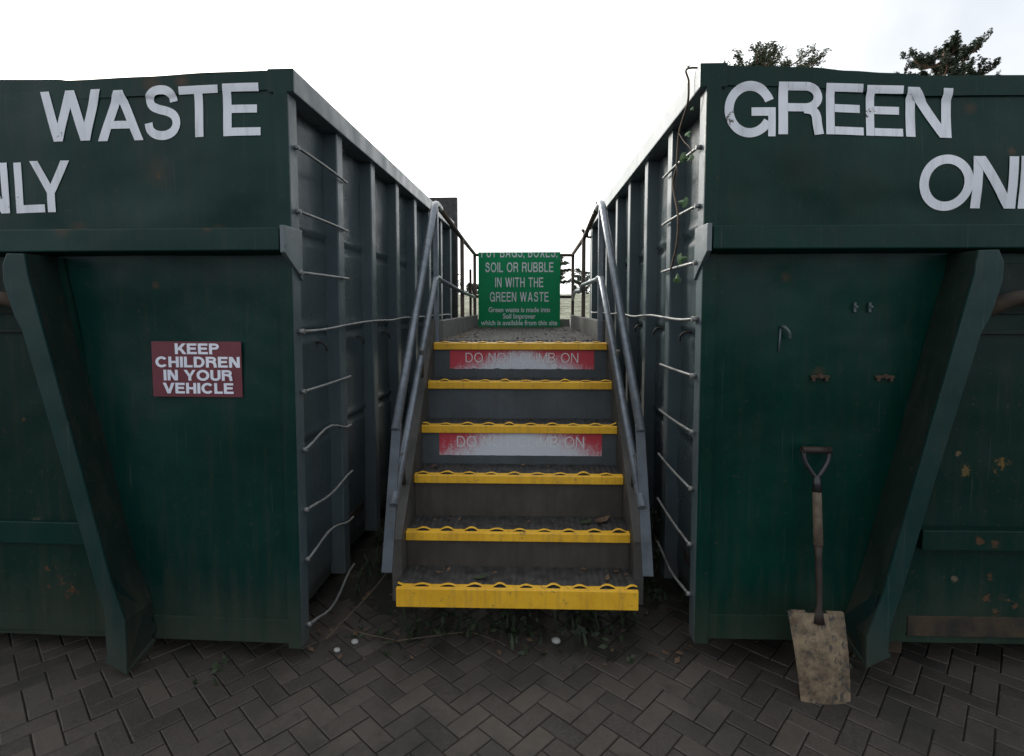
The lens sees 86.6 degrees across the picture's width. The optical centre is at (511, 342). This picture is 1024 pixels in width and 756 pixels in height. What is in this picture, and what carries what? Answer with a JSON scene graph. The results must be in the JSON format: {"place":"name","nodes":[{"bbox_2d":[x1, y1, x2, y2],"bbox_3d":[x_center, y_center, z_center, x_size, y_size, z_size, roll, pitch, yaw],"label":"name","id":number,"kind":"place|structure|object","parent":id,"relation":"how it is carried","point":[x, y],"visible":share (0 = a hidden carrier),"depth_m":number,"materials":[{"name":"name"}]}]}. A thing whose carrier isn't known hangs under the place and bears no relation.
{"place":"outdoors","nodes":[
{"label":"outdoors","id":0,"kind":"place"},
{"bbox_2d":[0,514,1023,755],"bbox_3d":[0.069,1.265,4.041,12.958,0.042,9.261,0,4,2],"label":"block paving","id":1,"kind":"structure","parent":0,"point":[359,703],"depth_m":2.12,"materials":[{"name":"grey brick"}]},
{"bbox_2d":[0,68,457,674],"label":"waste container","id":2,"kind":"object","parent":1,"relation":"on","point":[208,282],"visible":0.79,"depth_m":2.28,"materials":[{"name":"green metal"}]},
{"bbox_2d":[451,230,453,317],"bbox_3d":[-1.913,-0.176,6.225,2.500,2.200,0.060,0,4,3],"label":"rear door","id":3,"kind":"structure","parent":2,"relation":"in","point":[451,230],"depth_m":6.08,"materials":[{"name":"green paint"}]},
{"bbox_2d":[351,639,358,643],"bbox_3d":[-0.707,1.344,2.444,0.034,0.022,0.026,0,4,2],"label":"pebble","id":4,"kind":"object","parent":1,"relation":"on","point":[354,641],"visible":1,"depth_m":2.44,"materials":[{"name":"white stone"}]},
{"bbox_2d":[325,573,386,639],"bbox_3d":[-0.666,1.167,2.866,0.015,0.287,0.925,1,4,21],"label":"dead twig","id":5,"kind":"object","parent":1,"relation":"on","point":[331,633],"visible":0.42,"depth_m":2.64,"materials":[{"name":"brown wood"}]},
{"bbox_2d":[335,624,394,639],"bbox_3d":[-0.678,1.326,2.480,0.314,0.015,0.019,1,4,18],"label":"dead twig","id":6,"kind":"object","parent":1,"relation":"on","point":[363,633],"visible":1,"depth_m":2.47,"materials":[{"name":"brown wood"}]},
{"bbox_2d":[383,632,494,642],"bbox_3d":[-0.328,1.336,2.466,0.502,0.014,0.062,0,4,-2],"label":"dead twig","id":7,"kind":"object","parent":1,"relation":"on","point":[438,635],"visible":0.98,"depth_m":2.46,"materials":[{"name":"brown wood"}]},
{"bbox_2d":[309,505,689,626],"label":"loose soil","id":8,"kind":"structure","parent":1,"relation":"on","point":[382,600],"depth_m":2.92,"materials":[{"name":"brown soil"}]},
{"bbox_2d":[308,568,691,664],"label":"leaf litter","id":9,"kind":"object","parent":8,"relation":"on","point":[677,659],"visible":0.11,"depth_m":2.47,"materials":[{"name":"brown plant"}]},
{"bbox_2d":[381,200,653,610],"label":"metal staircase","id":10,"kind":"structure","parent":1,"relation":"on","point":[600,460],"depth_m":2.68,"materials":[{"name":"metal"}]},
{"bbox_2d":[474,574,486,578],"bbox_3d":[-0.136,1.022,2.376,0.061,0.006,0.024,-8,16,-3],"label":"fallen leaf","id":11,"kind":"object","parent":10,"relation":"on","point":[479,576],"visible":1,"depth_m":2.38,"materials":[{"name":"green plant"}]},
{"bbox_2d":[478,252,559,326],"bbox_3d":[0.077,-0.560,5.824,0.876,0.810,0.012,0,4,2],"label":"notice board","id":12,"kind":"object","parent":10,"relation":"on","point":[518,289],"visible":1,"depth_m":5.82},
{"bbox_2d":[415,326,628,574],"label":"leaf crumbs","id":13,"kind":"object","parent":10,"relation":"on","point":[433,465],"visible":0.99,"depth_m":3.40,"materials":[{"name":"brown plant"}]},
{"bbox_2d":[579,520,591,523],"bbox_3d":[0.351,0.848,2.576,0.065,0.007,0.026,-8,16,-3],"label":"fallen leaf","id":14,"kind":"object","parent":10,"relation":"on","point":[585,521],"visible":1,"depth_m":2.58,"materials":[{"name":"plant"}]},
{"bbox_2d":[595,516,608,521],"bbox_3d":[0.432,0.840,2.583,0.081,0.016,0.032,-10,19,-20],"label":"fallen leaf","id":15,"kind":"object","parent":10,"relation":"on","point":[604,518],"visible":1,"depth_m":2.59,"materials":[{"name":"brown plant"}]},
{"bbox_2d":[191,478,871,685],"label":"weeds","id":16,"kind":"object","parent":1,"relation":"on","point":[579,629],"visible":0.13,"depth_m":2.55,"materials":[{"name":"plant"}]},
{"bbox_2d":[551,637,560,643],"bbox_3d":[0.198,1.341,2.448,0.042,0.028,0.033,0,4,2],"label":"pebble","id":17,"kind":"object","parent":1,"relation":"on","point":[555,640],"visible":1,"depth_m":2.44,"materials":[{"name":"white stone"}]},
{"bbox_2d":[581,63,1023,668],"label":"waste container","id":18,"kind":"object","parent":1,"relation":"on","point":[849,289],"visible":0.81,"depth_m":2.17,"materials":[{"name":"green metal"}]},
{"bbox_2d":[590,230,590,317],"bbox_3d":[2.123,-0.166,6.073,2.500,2.200,0.060,0,4,2],"label":"rear door","id":19,"kind":"structure","parent":18,"relation":"in","point":[590,230],"depth_m":6.05,"materials":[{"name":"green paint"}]},
{"bbox_2d":[670,65,697,282],"bbox_3d":[0.776,-0.691,2.290,0.176,0.877,0.334,0,4,2],"label":"ivy vine","id":20,"kind":"object","parent":18,"relation":"hanging from","point":[684,203],"visible":0.95,"depth_m":2.27,"materials":[{"name":"green plant"}]},
{"bbox_2d":[787,446,850,704],"bbox_3d":[1.188,0.897,2.121,0.227,0.966,0.163,0,4,2],"label":"spade","id":21,"kind":"object","parent":1,"relation":"on","point":[819,639],"visible":1,"depth_m":2.09,"materials":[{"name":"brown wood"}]},
{"bbox_2d":[0,0,1023,293],"label":"sky","id":22,"kind":"structure","parent":0,"point":[528,114],"materials":[{"name":"white"}]},
{"bbox_2d":[458,294,589,318],"bbox_3d":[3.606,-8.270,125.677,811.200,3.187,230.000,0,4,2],"label":"field","id":23,"kind":"structure","parent":0,"point":[565,308],"depth_m":33.86,"materials":[{"name":"beige plant"}]},
{"bbox_2d":[465,283,477,293],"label":"bush","id":24,"kind":"object","parent":23,"relation":"on","point":[467,288],"visible":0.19,"depth_m":94.49,"materials":[{"name":"green plant"}]},
{"bbox_2d":[560,257,570,284],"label":"cedar tree","id":25,"kind":"object","parent":23,"relation":"on","point":[563,272],"visible":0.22,"depth_m":89.13,"materials":[{"name":"green plant"}]},
{"bbox_2d":[569,267,589,293],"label":"tree","id":26,"kind":"object","parent":23,"relation":"on","point":[577,276],"visible":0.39,"depth_m":83.81,"materials":[{"name":"green plant"}]},
{"bbox_2d":[723,40,831,67],"bbox_3d":[13.019,-7.951,29.022,8.466,14.354,8.537,0,4,2],"label":"cypress tree","id":27,"kind":"object","parent":23,"relation":"on","point":[763,55],"visible":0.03,"depth_m":26.85,"materials":[{"name":"green plant"}]},
{"bbox_2d":[896,27,1001,75],"bbox_3d":[31.209,-11.929,40.567,7.462,20.797,6.861,0,4,2],"label":"pine tree","id":28,"kind":"object","parent":23,"relation":"on","point":[951,54],"visible":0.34,"depth_m":38.42,"materials":[{"name":"green plant"}]}
]}

